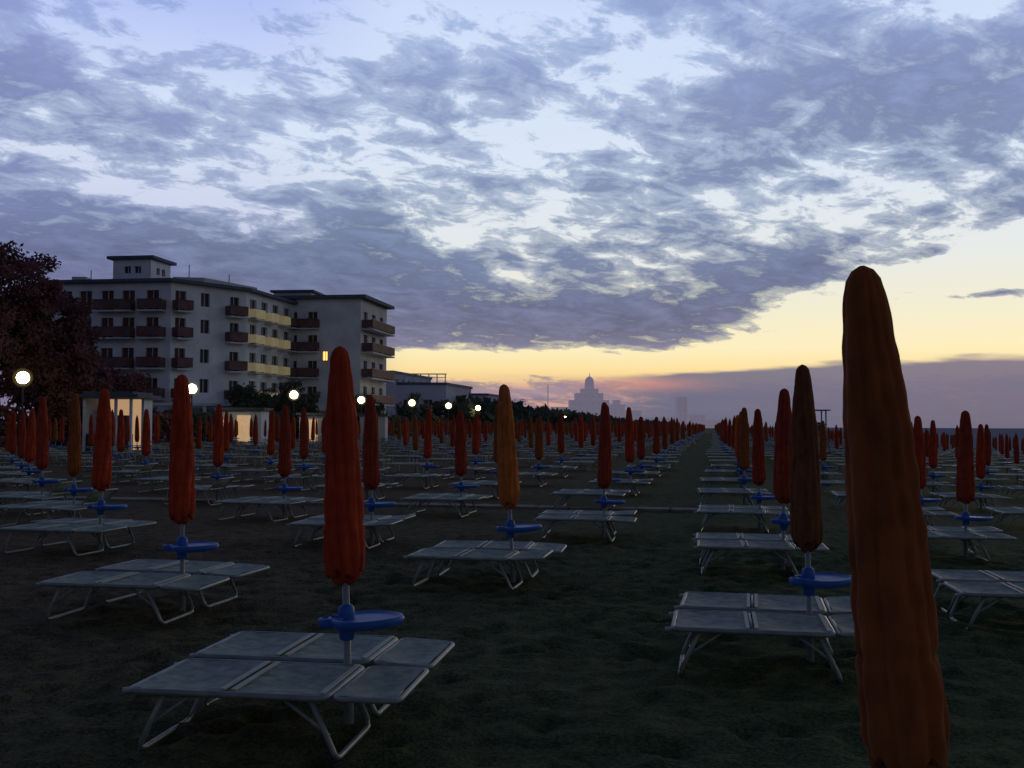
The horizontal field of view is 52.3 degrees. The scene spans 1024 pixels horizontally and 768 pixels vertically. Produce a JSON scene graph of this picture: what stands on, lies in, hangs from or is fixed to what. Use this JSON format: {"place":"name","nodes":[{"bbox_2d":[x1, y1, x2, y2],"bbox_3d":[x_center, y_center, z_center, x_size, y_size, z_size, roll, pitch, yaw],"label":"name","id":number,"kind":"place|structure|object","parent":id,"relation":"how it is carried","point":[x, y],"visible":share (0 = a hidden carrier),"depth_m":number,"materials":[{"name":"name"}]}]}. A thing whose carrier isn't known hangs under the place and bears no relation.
{"place":"outdoors","nodes":[
{"label":"outdoors","id":0,"kind":"place"},
{"bbox_2d":[107,255,176,278],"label":"roof tower","id":1,"kind":"structure","parent":0,"point":[140,266],"depth_m":104.37,"materials":[{"name":"white paint"}]},
{"bbox_2d":[52,282,294,439],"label":"walls","id":2,"kind":"structure","parent":0,"point":[208,350],"depth_m":103.13,"materials":[{"name":"white paint"}]},
{"bbox_2d":[61,265,297,304],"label":"roof","id":3,"kind":"structure","parent":2,"relation":"on","point":[207,282],"depth_m":104.51,"materials":[{"name":"beige paint"}]},
{"bbox_2d":[91,298,299,401],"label":"balconies","id":4,"kind":"structure","parent":2,"relation":"attached to","point":[287,322],"depth_m":101.03,"materials":[{"name":"beige paint"}]},
{"bbox_2d":[0,428,1023,767],"bbox_3d":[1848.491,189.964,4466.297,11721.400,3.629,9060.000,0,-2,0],"label":"sand ground","id":5,"kind":"structure","parent":0,"point":[568,656],"depth_m":7.68,"materials":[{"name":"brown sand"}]},
{"bbox_2d":[6,412,20,477],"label":"beach umbrella","id":6,"kind":"object","parent":5,"relation":"on","point":[12,446],"visible":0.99,"depth_m":29.71,"materials":[{"name":"fabric"}]},
{"bbox_2d":[15,411,32,484],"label":"beach umbrella","id":7,"kind":"object","parent":5,"relation":"on","point":[21,440],"visible":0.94,"depth_m":26.21,"materials":[{"name":"fabric"}]},
{"bbox_2d":[21,408,40,490],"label":"beach umbrella","id":8,"kind":"object","parent":5,"relation":"on","point":[30,447],"visible":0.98,"depth_m":22.93,"materials":[{"name":"fabric"}]},
{"bbox_2d":[0,494,62,515],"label":"sun lounger","id":9,"kind":"object","parent":5,"relation":"on","point":[42,497],"visible":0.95,"depth_m":17.83,"materials":[{"name":"metal"}]},
{"bbox_2d":[0,240,71,406],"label":"broadleaf tree","id":10,"kind":"object","parent":5,"relation":"on","point":[27,308],"visible":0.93,"depth_m":63.92,"materials":[{"name":"brown plant"}]},
{"bbox_2d":[0,481,81,511],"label":"sun lounger","id":11,"kind":"object","parent":5,"relation":"on","point":[58,489],"visible":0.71,"depth_m":18.54,"materials":[{"name":"metal"}]},
{"bbox_2d":[0,504,86,526],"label":"sun lounger","id":12,"kind":"object","parent":5,"relation":"on","point":[46,507],"visible":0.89,"depth_m":15.65,"materials":[{"name":"metal"}]},
{"bbox_2d":[32,397,59,511],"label":"beach umbrella","id":13,"kind":"object","parent":5,"relation":"on","point":[42,453],"visible":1,"depth_m":18.23,"materials":[{"name":"fabric"}]},
{"bbox_2d":[6,290,104,445],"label":"broadleaf tree","id":14,"kind":"object","parent":5,"relation":"on","point":[81,333],"visible":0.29,"depth_m":67.14,"materials":[{"name":"brown plant"}]},
{"bbox_2d":[0,347,110,415],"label":"broadleaf tree","id":15,"kind":"object","parent":5,"relation":"on","point":[29,400],"visible":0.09,"depth_m":78.08,"materials":[{"name":"green plant"}]},
{"bbox_2d":[0,523,126,555],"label":"sun lounger","id":16,"kind":"object","parent":5,"relation":"on","point":[40,528],"visible":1,"depth_m":12.46,"materials":[{"name":"metal"}]},
{"bbox_2d":[24,488,117,522],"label":"sun lounger","id":17,"kind":"object","parent":5,"relation":"on","point":[93,497],"visible":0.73,"depth_m":16.36,"materials":[{"name":"metal"}]},
{"bbox_2d":[30,342,115,447],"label":"broadleaf tree","id":18,"kind":"object","parent":5,"relation":"on","point":[63,387],"visible":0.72,"depth_m":64.27,"materials":[{"name":"brown plant"}]},
{"bbox_2d":[64,393,92,517],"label":"beach umbrella","id":19,"kind":"object","parent":5,"relation":"on","point":[74,464],"visible":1,"depth_m":15.99,"materials":[{"name":"fabric"}]},
{"bbox_2d":[0,403,171,446],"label":"hedge","id":20,"kind":"object","parent":5,"relation":"on","point":[5,412],"visible":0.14,"depth_m":67.08,"materials":[{"name":"green plant"}]},
{"bbox_2d":[37,518,155,548],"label":"sun lounger","id":21,"kind":"object","parent":5,"relation":"on","point":[129,523],"visible":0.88,"depth_m":13.28,"materials":[{"name":"metal"}]},
{"bbox_2d":[87,389,126,549],"bbox_3d":[-4.952,1.176,12.847,0.420,2.238,0.426,-2,-3,41],"label":"beach umbrella","id":22,"kind":"object","parent":5,"relation":"on","point":[102,468],"visible":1,"depth_m":12.83,"materials":[{"name":"fabric"}]},
{"bbox_2d":[67,367,159,431],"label":"broadleaf tree","id":23,"kind":"object","parent":5,"relation":"on","point":[133,381],"visible":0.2,"depth_m":83.79,"materials":[{"name":"green plant"}]},
{"bbox_2d":[78,391,161,451],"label":"beach bar","id":24,"kind":"object","parent":5,"relation":"on","point":[132,405],"visible":0.56,"depth_m":59.28,"materials":[{"name":"white paint"}]},
{"bbox_2d":[116,409,131,474],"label":"beach umbrella","id":25,"kind":"object","parent":5,"relation":"on","point":[121,439],"visible":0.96,"depth_m":30.79,"materials":[{"name":"fabric"}]},
{"bbox_2d":[36,571,229,624],"bbox_3d":[-3.025,1.712,8.367,1.364,0.324,0.662,0,-2,8],"label":"sun lounger","id":26,"kind":"object","parent":5,"relation":"on","point":[181,582],"visible":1,"depth_m":8.32,"materials":[{"name":"metal"}]},
{"bbox_2d":[140,409,157,482],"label":"beach umbrella","id":27,"kind":"object","parent":5,"relation":"on","point":[146,444],"visible":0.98,"depth_m":27.49,"materials":[{"name":"fabric"}]},
{"bbox_2d":[95,559,269,607],"bbox_3d":[-2.872,1.743,9.124,1.364,0.324,0.662,0,-2,13],"label":"sun lounger","id":28,"kind":"object","parent":5,"relation":"on","point":[231,570],"visible":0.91,"depth_m":9.12,"materials":[{"name":"metal"}]},
{"bbox_2d":[163,374,218,610],"bbox_3d":[-2.653,1.028,8.712,0.402,2.220,0.407,-2,-3,41],"label":"beach umbrella","id":29,"kind":"object","parent":5,"relation":"on","point":[181,497],"visible":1,"depth_m":8.68,"materials":[{"name":"fabric"}]},
{"bbox_2d":[159,477,233,505],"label":"sun lounger","id":30,"kind":"object","parent":5,"relation":"on","point":[219,484],"visible":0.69,"depth_m":20.05,"materials":[{"name":"metal"}]},
{"bbox_2d":[210,404,232,500],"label":"beach umbrella","id":31,"kind":"object","parent":5,"relation":"on","point":[218,450],"visible":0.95,"depth_m":20.51,"materials":[{"name":"fabric"}]},
{"bbox_2d":[223,411,234,474],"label":"beach umbrella","id":32,"kind":"object","parent":5,"relation":"on","point":[226,432],"visible":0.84,"depth_m":31.95,"materials":[{"name":"fabric"}]},
{"bbox_2d":[214,407,273,444],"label":"beach cabin","id":33,"kind":"object","parent":5,"relation":"on","point":[242,416],"visible":0.52,"depth_m":78.65,"materials":[{"name":"white paint"}]},
{"bbox_2d":[225,383,279,412],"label":"broadleaf tree","id":34,"kind":"object","parent":5,"relation":"on","point":[244,397],"visible":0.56,"depth_m":96.84,"materials":[{"name":"green plant"}]},
{"bbox_2d":[213,499,305,521],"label":"sun lounger","id":35,"kind":"object","parent":5,"relation":"on","point":[265,502],"visible":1,"depth_m":16.83,"materials":[{"name":"metal"}]},
{"bbox_2d":[265,410,277,480],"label":"beach umbrella","id":36,"kind":"object","parent":5,"relation":"on","point":[271,443],"visible":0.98,"depth_m":28.62,"materials":[{"name":"fabric"}]},
{"bbox_2d":[122,658,428,760],"bbox_3d":[-1.134,1.591,5.117,1.364,0.324,0.662,0,-2,8],"label":"sun lounger","id":37,"kind":"object","parent":5,"relation":"on","point":[286,682],"visible":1,"depth_m":5.07,"materials":[{"name":"metal"}]},
{"bbox_2d":[237,496,323,517],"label":"sun lounger","id":38,"kind":"object","parent":5,"relation":"on","point":[308,499],"visible":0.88,"depth_m":17.68,"materials":[{"name":"metal"}]},
{"bbox_2d":[259,468,318,490],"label":"sun lounger","id":39,"kind":"object","parent":5,"relation":"on","point":[308,472],"visible":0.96,"depth_m":24.72,"materials":[{"name":"metal"}]},
{"bbox_2d":[275,405,302,518],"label":"beach umbrella","id":40,"kind":"object","parent":5,"relation":"on","point":[284,462],"visible":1,"depth_m":17.19,"materials":[{"name":"fabric"}]},
{"bbox_2d":[164,408,425,442],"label":"hedge","id":41,"kind":"object","parent":5,"relation":"on","point":[203,416],"visible":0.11,"depth_m":86.10,"materials":[{"name":"green plant"}]},
{"bbox_2d":[270,379,320,438],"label":"broadleaf tree","id":42,"kind":"object","parent":5,"relation":"on","point":[307,404],"visible":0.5,"depth_m":99.30,"materials":[{"name":"green plant"}]},
{"bbox_2d":[298,407,316,488],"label":"beach umbrella","id":43,"kind":"object","parent":5,"relation":"on","point":[304,449],"visible":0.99,"depth_m":25.18,"materials":[{"name":"fabric"}]},
{"bbox_2d":[296,413,325,442],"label":"beach cabin","id":44,"kind":"object","parent":5,"relation":"on","point":[319,416],"visible":0.38,"depth_m":90.79,"materials":[{"name":"beige paint"}]},
{"bbox_2d":[189,631,454,716],"bbox_3d":[-1.044,1.621,5.849,1.364,0.324,0.662,0,-2,9],"label":"sun lounger","id":45,"kind":"object","parent":5,"relation":"on","point":[316,647],"visible":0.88,"depth_m":5.83,"materials":[{"name":"metal"}]},
{"bbox_2d":[293,299,386,417],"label":"walls","id":46,"kind":"structure","parent":5,"relation":"on","point":[340,322],"depth_m":119.02,"materials":[{"name":"white paint"}]},
{"bbox_2d":[270,290,394,309],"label":"roof","id":47,"kind":"structure","parent":46,"relation":"on","point":[299,294],"depth_m":120.31,"materials":[{"name":"beige paint"}]},
{"bbox_2d":[291,318,394,405],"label":"balconies","id":48,"kind":"structure","parent":46,"relation":"attached to","point":[388,352],"depth_m":118.81,"materials":[{"name":"beige paint"}]},
{"bbox_2d":[287,519,402,548],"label":"sun lounger","id":49,"kind":"object","parent":5,"relation":"on","point":[315,523],"visible":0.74,"depth_m":13.30,"materials":[{"name":"metal"}]},
{"bbox_2d":[306,514,415,542],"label":"sun lounger","id":50,"kind":"object","parent":5,"relation":"on","point":[382,517],"visible":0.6,"depth_m":14.05,"materials":[{"name":"metal"}]},
{"bbox_2d":[318,346,404,723],"bbox_3d":[-0.774,0.907,5.459,0.406,2.219,0.403,-2,-3,44],"label":"beach umbrella","id":51,"kind":"object","parent":5,"relation":"on","point":[344,548],"visible":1,"depth_m":5.43,"materials":[{"name":"fabric"}]},
{"bbox_2d":[357,414,390,441],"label":"beach cabin","id":52,"kind":"object","parent":5,"relation":"on","point":[383,424],"visible":0.36,"depth_m":98.82,"materials":[{"name":"beige paint"}]},
{"bbox_2d":[355,394,393,424],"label":"broadleaf tree","id":53,"kind":"object","parent":5,"relation":"on","point":[379,409],"visible":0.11,"depth_m":112.08,"materials":[{"name":"green plant"}]},
{"bbox_2d":[362,396,395,544],"bbox_3d":[-1.728,1.244,13.629,0.417,2.182,0.426,-2,-3,41],"label":"beach umbrella","id":54,"kind":"object","parent":5,"relation":"on","point":[371,475],"visible":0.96,"depth_m":13.59,"materials":[{"name":"fabric"}]},
{"bbox_2d":[386,370,431,416],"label":"seafront building","id":55,"kind":"structure","parent":5,"relation":"on","point":[391,389],"depth_m":150.93,"materials":[{"name":"paint"}]},
{"bbox_2d":[392,392,440,432],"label":"broadleaf tree","id":56,"kind":"object","parent":5,"relation":"on","point":[404,410],"visible":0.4,"depth_m":134.63,"materials":[{"name":"green plant"}]},
{"bbox_2d":[47,496,789,512],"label":"beach walkway","id":57,"kind":"structure","parent":5,"relation":"on","point":[593,508],"depth_m":19.76,"materials":[{"name":"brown wood"}]},
{"bbox_2d":[549,491,624,510],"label":"sun lounger","id":58,"kind":"object","parent":57,"relation":"on","point":[568,493],"visible":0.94,"depth_m":19.22,"materials":[{"name":"metal"}]},
{"bbox_2d":[422,408,438,487],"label":"beach umbrella","id":59,"kind":"object","parent":5,"relation":"on","point":[428,441],"visible":1,"depth_m":25.97,"materials":[{"name":"fabric"}]},
{"bbox_2d":[396,385,470,434],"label":"walls","id":60,"kind":"structure","parent":5,"relation":"on","point":[432,394],"depth_m":152.09,"materials":[{"name":"paint"}]},
{"bbox_2d":[401,496,485,517],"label":"sun lounger","id":61,"kind":"object","parent":5,"relation":"on","point":[442,498],"visible":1,"depth_m":17.74,"materials":[{"name":"metal"}]},
{"bbox_2d":[413,493,492,513],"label":"sun lounger","id":62,"kind":"object","parent":5,"relation":"on","point":[446,494],"visible":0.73,"depth_m":18.75,"materials":[{"name":"metal"}]},
{"bbox_2d":[453,410,478,514],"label":"beach umbrella","id":63,"kind":"object","parent":5,"relation":"on","point":[460,456],"visible":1,"depth_m":18.16,"materials":[{"name":"fabric"}]},
{"bbox_2d":[403,548,552,589],"bbox_3d":[-0.317,1.786,10.104,1.364,0.340,0.662,0,-2,11],"label":"sun lounger","id":64,"kind":"object","parent":5,"relation":"on","point":[484,555],"visible":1,"depth_m":10.07,"materials":[{"name":"metal"}]},
{"bbox_2d":[470,412,485,478],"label":"beach umbrella","id":65,"kind":"object","parent":5,"relation":"on","point":[475,443],"visible":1,"depth_m":30.45,"materials":[{"name":"fabric"}]},
{"bbox_2d":[429,540,566,578],"bbox_3d":[-0.133,1.824,10.848,1.364,0.324,0.662,0,-2,8],"label":"sun lounger","id":66,"kind":"object","parent":5,"relation":"on","point":[492,545],"visible":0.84,"depth_m":10.89,"materials":[{"name":"metal"}]},
{"bbox_2d":[0,409,1023,482],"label":"distant beach umbrellas","id":67,"kind":"object","parent":5,"relation":"on","point":[725,431],"visible":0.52,"depth_m":49.95,"materials":[{"name":"fabric"}]},
{"bbox_2d":[0,431,1023,482],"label":"distant sun loungers","id":68,"kind":"object","parent":5,"relation":"on","point":[712,440],"visible":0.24,"depth_m":49.15,"materials":[{"name":"fabric"}]},
{"bbox_2d":[496,384,541,582],"bbox_3d":[0.079,1.110,10.426,0.425,2.218,0.392,2,-3,-36],"label":"beach umbrella","id":69,"kind":"object","parent":5,"relation":"on","point":[508,480],"visible":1,"depth_m":10.39,"materials":[{"name":"fabric"}]},
{"bbox_2d":[533,416,550,485],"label":"beach umbrella","id":70,"kind":"object","parent":5,"relation":"on","point":[539,444],"visible":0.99,"depth_m":27.10,"materials":[{"name":"fabric"}]},
{"bbox_2d":[428,393,679,435],"bbox_3d":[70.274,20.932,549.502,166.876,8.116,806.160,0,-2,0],"label":"distant trees","id":71,"kind":"object","parent":5,"relation":"on","point":[486,411],"visible":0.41,"depth_m":183.79,"materials":[{"name":"green plant"}]},
{"bbox_2d":[557,413,570,476],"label":"beach umbrella","id":72,"kind":"object","parent":5,"relation":"on","point":[561,445],"visible":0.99,"depth_m":31.81,"materials":[{"name":"fabric"}]},
{"bbox_2d":[533,514,636,542],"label":"sun lounger","id":73,"kind":"object","parent":5,"relation":"on","point":[602,519],"visible":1,"depth_m":14.11,"materials":[{"name":"metal"}]},
{"bbox_2d":[538,510,636,536],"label":"sun lounger","id":74,"kind":"object","parent":5,"relation":"on","point":[612,513],"visible":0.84,"depth_m":15.05,"materials":[{"name":"metal"}]},
{"bbox_2d":[594,404,624,536],"bbox_3d":[1.382,1.327,14.547,0.380,2.096,0.379,-2,-3,38],"label":"beach umbrella","id":75,"kind":"object","parent":5,"relation":"on","point":[604,477],"visible":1,"depth_m":14.52,"materials":[{"name":"fabric"}]},
{"bbox_2d":[624,407,644,494],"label":"beach umbrella","id":76,"kind":"object","parent":5,"relation":"on","point":[629,444],"visible":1,"depth_m":23.68,"materials":[{"name":"fabric"}]},
{"bbox_2d":[636,417,652,478],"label":"beach umbrella","id":77,"kind":"object","parent":5,"relation":"on","point":[641,444],"visible":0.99,"depth_m":28.08,"materials":[{"name":"fabric"}]},
{"bbox_2d":[652,417,666,475],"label":"beach umbrella","id":78,"kind":"object","parent":5,"relation":"on","point":[656,441],"visible":1,"depth_m":32.73,"materials":[{"name":"fabric"}]},
{"bbox_2d":[697,490,770,504],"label":"sun lounger","id":79,"kind":"object","parent":5,"relation":"on","point":[715,492],"visible":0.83,"depth_m":19.78,"materials":[{"name":"metal"}]},
{"bbox_2d":[694,508,789,533],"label":"sun lounger","id":80,"kind":"object","parent":5,"relation":"on","point":[750,512],"visible":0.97,"depth_m":15.29,"materials":[{"name":"metal"}]},
{"bbox_2d":[696,504,787,523],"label":"sun lounger","id":81,"kind":"object","parent":5,"relation":"on","point":[743,507],"visible":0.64,"depth_m":16.26,"materials":[{"name":"metal"}]},
{"bbox_2d":[692,532,792,567],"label":"sun lounger","id":82,"kind":"object","parent":5,"relation":"on","point":[737,536],"visible":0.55,"depth_m":11.85,"materials":[{"name":"metal"}]},
{"bbox_2d":[737,407,752,504],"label":"beach umbrella","id":83,"kind":"object","parent":5,"relation":"on","point":[744,457],"visible":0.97,"depth_m":20.31,"materials":[{"name":"fabric"}]},
{"bbox_2d":[665,609,853,682],"bbox_3d":[1.672,1.656,6.633,1.364,0.340,0.662,0,-2,11],"label":"sun lounger","id":84,"kind":"object","parent":5,"relation":"on","point":[816,627],"visible":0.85,"depth_m":6.59,"materials":[{"name":"metal"}]},
{"bbox_2d":[693,539,828,574],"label":"sun lounger","id":85,"kind":"object","parent":5,"relation":"on","point":[772,546],"visible":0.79,"depth_m":10.90,"materials":[{"name":"metal"}]},
{"bbox_2d":[674,591,851,655],"bbox_3d":[1.853,1.686,7.375,1.364,0.340,0.662,0,-2,13],"label":"sun lounger","id":86,"kind":"object","parent":5,"relation":"on","point":[693,600],"visible":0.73,"depth_m":7.40,"materials":[{"name":"metal"}]},
{"bbox_2d":[751,409,775,528],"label":"beach umbrella","id":87,"kind":"object","parent":5,"relation":"on","point":[758,467],"visible":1,"depth_m":15.68,"materials":[{"name":"fabric"}]},
{"bbox_2d":[771,388,791,569],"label":"beach umbrella","id":88,"kind":"object","parent":5,"relation":"on","point":[781,471],"visible":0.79,"depth_m":11.29,"materials":[{"name":"fabric"}]},
{"bbox_2d":[789,365,850,661],"bbox_3d":[2.072,0.979,6.960,0.403,2.220,0.376,2,-3,-39],"label":"beach umbrella","id":89,"kind":"object","parent":5,"relation":"on","point":[806,523],"visible":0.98,"depth_m":6.93,"materials":[{"name":"fabric"}]},
{"bbox_2d":[819,421,834,479],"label":"beach umbrella","id":90,"kind":"object","parent":5,"relation":"on","point":[822,450],"visible":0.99,"depth_m":30.25,"materials":[{"name":"fabric"}]},
{"bbox_2d":[842,265,949,767],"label":"beach umbrella","id":91,"kind":"object","parent":5,"relation":"on","point":[904,715],"visible":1,"depth_m":2.60,"materials":[{"name":"fabric"}]},
{"bbox_2d":[913,416,941,505],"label":"beach umbrella","id":92,"kind":"object","parent":5,"relation":"on","point":[919,446],"visible":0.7,"depth_m":16.73,"materials":[{"name":"fabric"}]},
{"bbox_2d":[928,420,946,495],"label":"beach umbrella","id":93,"kind":"object","parent":5,"relation":"on","point":[933,458],"visible":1,"depth_m":26.92,"materials":[{"name":"fabric"}]},
{"bbox_2d":[927,526,1002,554],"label":"sun lounger","id":94,"kind":"object","parent":5,"relation":"on","point":[987,529],"visible":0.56,"depth_m":13.74,"materials":[{"name":"metal"}]},
{"bbox_2d":[928,531,1016,562],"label":"sun lounger","id":95,"kind":"object","parent":5,"relation":"on","point":[970,536],"visible":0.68,"depth_m":12.90,"materials":[{"name":"metal"}]},
{"bbox_2d":[955,410,992,556],"bbox_3d":[5.906,1.394,13.335,0.423,2.111,0.419,-2,-3,39],"label":"beach umbrella","id":96,"kind":"object","parent":5,"relation":"on","point":[965,486],"visible":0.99,"depth_m":13.30,"materials":[{"name":"fabric"}]},
{"bbox_2d":[937,495,1012,509],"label":"sun lounger","id":97,"kind":"object","parent":5,"relation":"on","point":[984,497],"visible":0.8,"depth_m":21.95,"materials":[{"name":"metal"}]},
{"bbox_2d":[931,569,1023,612],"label":"sun lounger","id":98,"kind":"object","parent":5,"relation":"on","point":[981,576],"visible":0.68,"depth_m":9.35,"materials":[{"name":"metal"}]},
{"bbox_2d":[939,581,1023,630],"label":"sun lounger","id":99,"kind":"object","parent":5,"relation":"on","point":[998,590],"visible":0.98,"depth_m":8.55,"materials":[{"name":"metal"}]},
{"bbox_2d":[975,424,995,509],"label":"beach umbrella","id":100,"kind":"object","parent":5,"relation":"on","point":[980,467],"visible":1,"depth_m":22.39,"materials":[{"name":"fabric"}]},
{"bbox_2d":[984,424,997,485],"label":"beach umbrella","id":101,"kind":"object","parent":5,"relation":"on","point":[987,445],"visible":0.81,"depth_m":32.13,"materials":[{"name":"fabric"}]},
{"bbox_2d":[0,0,1023,427],"label":"sky","id":102,"kind":"structure","parent":0,"point":[659,201],"materials":[{"name":"blue"}]},
{"bbox_2d":[568,373,608,415],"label":"grand hotel building","id":103,"kind":"structure","parent":0,"point":[589,398],"depth_m":900.16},
{"bbox_2d":[675,397,686,426],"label":"distant building","id":104,"kind":"structure","parent":0,"point":[681,409],"depth_m":999.93,"materials":[{"name":"paint"}]},
{"bbox_2d":[768,427,1023,452],"bbox_3d":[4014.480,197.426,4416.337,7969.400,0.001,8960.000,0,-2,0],"label":"sea","id":105,"kind":"structure","parent":0,"point":[1010,432],"depth_m":621.40,"materials":[{"name":"liquid"}]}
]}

